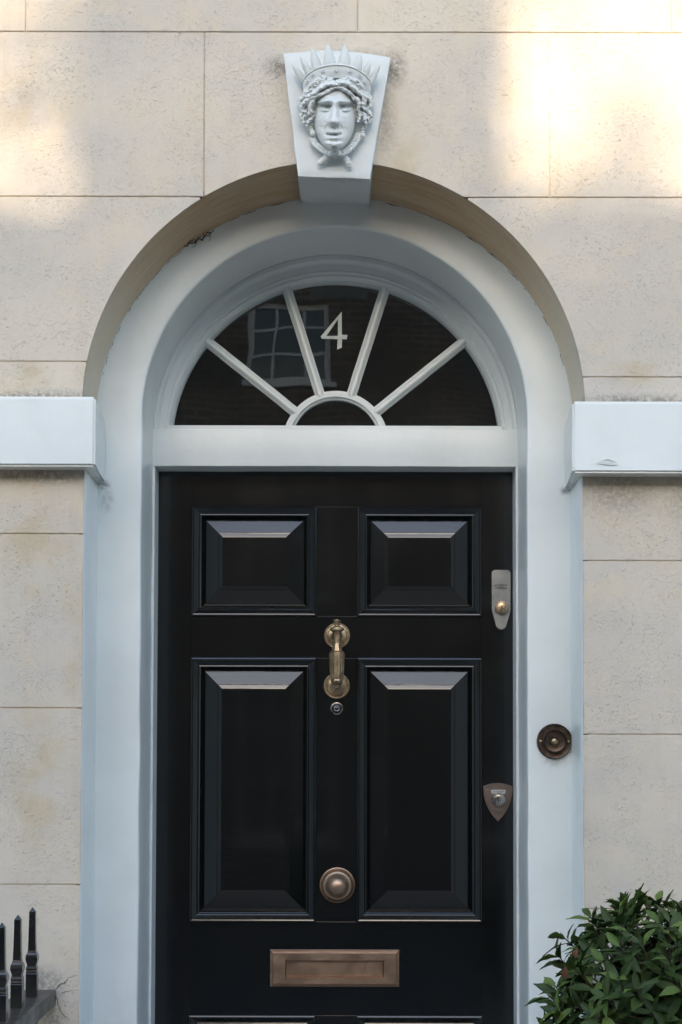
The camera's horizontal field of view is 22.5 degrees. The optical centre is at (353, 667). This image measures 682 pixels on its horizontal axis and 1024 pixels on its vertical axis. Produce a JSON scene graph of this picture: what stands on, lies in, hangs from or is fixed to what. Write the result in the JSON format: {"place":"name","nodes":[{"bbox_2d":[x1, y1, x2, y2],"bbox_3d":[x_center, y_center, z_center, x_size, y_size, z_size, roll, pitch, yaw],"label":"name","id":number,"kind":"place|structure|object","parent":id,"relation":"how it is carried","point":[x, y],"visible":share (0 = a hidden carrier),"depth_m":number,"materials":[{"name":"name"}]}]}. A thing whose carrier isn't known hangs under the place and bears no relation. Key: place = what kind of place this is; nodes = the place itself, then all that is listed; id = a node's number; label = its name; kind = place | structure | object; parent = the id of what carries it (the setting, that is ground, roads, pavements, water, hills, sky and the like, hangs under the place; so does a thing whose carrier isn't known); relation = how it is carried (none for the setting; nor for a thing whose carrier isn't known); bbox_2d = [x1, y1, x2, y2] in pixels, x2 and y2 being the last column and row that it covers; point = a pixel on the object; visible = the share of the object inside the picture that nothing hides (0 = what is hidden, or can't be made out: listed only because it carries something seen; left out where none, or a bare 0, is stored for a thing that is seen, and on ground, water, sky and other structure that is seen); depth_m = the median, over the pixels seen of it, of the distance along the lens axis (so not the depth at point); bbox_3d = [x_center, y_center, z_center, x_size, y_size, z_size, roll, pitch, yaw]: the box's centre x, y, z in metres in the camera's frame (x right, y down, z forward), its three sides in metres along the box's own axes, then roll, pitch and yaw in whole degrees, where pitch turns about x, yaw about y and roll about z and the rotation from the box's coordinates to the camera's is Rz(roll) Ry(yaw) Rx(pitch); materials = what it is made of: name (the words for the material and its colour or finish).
{"place":"outdoors","nodes":[
{"label":"outdoors","id":0,"kind":"place"},
{"bbox_2d":[525,883,681,1023],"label":"bay shrub","id":1,"kind":"object","parent":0,"point":[636,986],"visible":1,"depth_m":3.17,"materials":[{"name":"green plant"}]},
{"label":"pavement","id":2,"kind":"structure","parent":0,"visible":0},
{"bbox_2d":[0,907,55,1023],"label":"iron railing","id":3,"kind":"object","parent":2,"relation":"on","point":[30,1003],"visible":1,"depth_m":3.32,"materials":[{"name":"metal"}]},
{"bbox_2d":[0,0,681,1023],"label":"terraced house","id":4,"kind":"structure","parent":2,"relation":"on","point":[488,278],"depth_m":3.66,"materials":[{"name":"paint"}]},
{"bbox_2d":[184,230,213,246],"bbox_3d":[-0.349,-0.956,3.821,0.077,0.039,0.021,0,-3,0],"label":"cobweb","id":5,"kind":"object","parent":4,"relation":"attached to","point":[191,242],"visible":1,"depth_m":3.82},
{"bbox_2d":[155,471,513,1023],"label":"front door","id":6,"kind":"structure","parent":4,"relation":"attached to","point":[334,816],"depth_m":4.08,"materials":[{"name":"black paint"}]},
{"bbox_2d":[188,1015,315,1023],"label":"door panel","id":7,"kind":"structure","parent":6,"relation":"in","point":[192,1019],"depth_m":4.04,"materials":[{"name":"black paint"}]},
{"bbox_2d":[189,657,316,922],"bbox_3d":[-0.238,0.290,4.082,0.300,0.628,0.039,0,-3,0],"label":"door panel","id":8,"kind":"structure","parent":6,"relation":"in","point":[253,720],"depth_m":4.07,"materials":[{"name":"black paint"}]},
{"bbox_2d":[191,506,316,616],"bbox_3d":[-0.237,-0.253,4.106,0.300,0.266,0.039,0,-3,0],"label":"door panel","id":9,"kind":"structure","parent":6,"relation":"in","point":[247,561],"depth_m":4.10,"materials":[{"name":"black paint"}]},
{"bbox_2d":[357,506,481,616],"bbox_3d":[0.157,-0.252,4.106,0.298,0.266,0.039,0,-3,0],"label":"door panel","id":10,"kind":"structure","parent":6,"relation":"in","point":[413,561],"depth_m":4.10,"materials":[{"name":"black paint"}]},
{"bbox_2d":[356,657,482,922],"bbox_3d":[0.156,0.291,4.082,0.298,0.628,0.039,0,-3,0],"label":"door panel","id":11,"kind":"structure","parent":6,"relation":"in","point":[419,804],"depth_m":4.07,"materials":[{"name":"black paint"}]},
{"bbox_2d":[356,1015,482,1023],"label":"door panel","id":12,"kind":"structure","parent":6,"relation":"in","point":[360,1019],"depth_m":4.04,"materials":[{"name":"black paint"}]},
{"bbox_2d":[284,44,389,206],"bbox_3d":[-0.035,-1.164,3.694,0.226,0.276,0.326,0,-3,0],"label":"keystone","id":13,"kind":"object","parent":4,"relation":"attached to","point":[336,99],"visible":0.99,"depth_m":3.61,"materials":[{"name":"white stone"}]},
{"bbox_2d":[537,724,571,758],"bbox_3d":[0.443,0.163,3.777,0.078,0.078,0.013,0,-3,0],"label":"doorbell","id":14,"kind":"object","parent":4,"relation":"attached to","point":[554,741],"visible":1,"depth_m":3.78,"materials":[{"name":"brown metal"}]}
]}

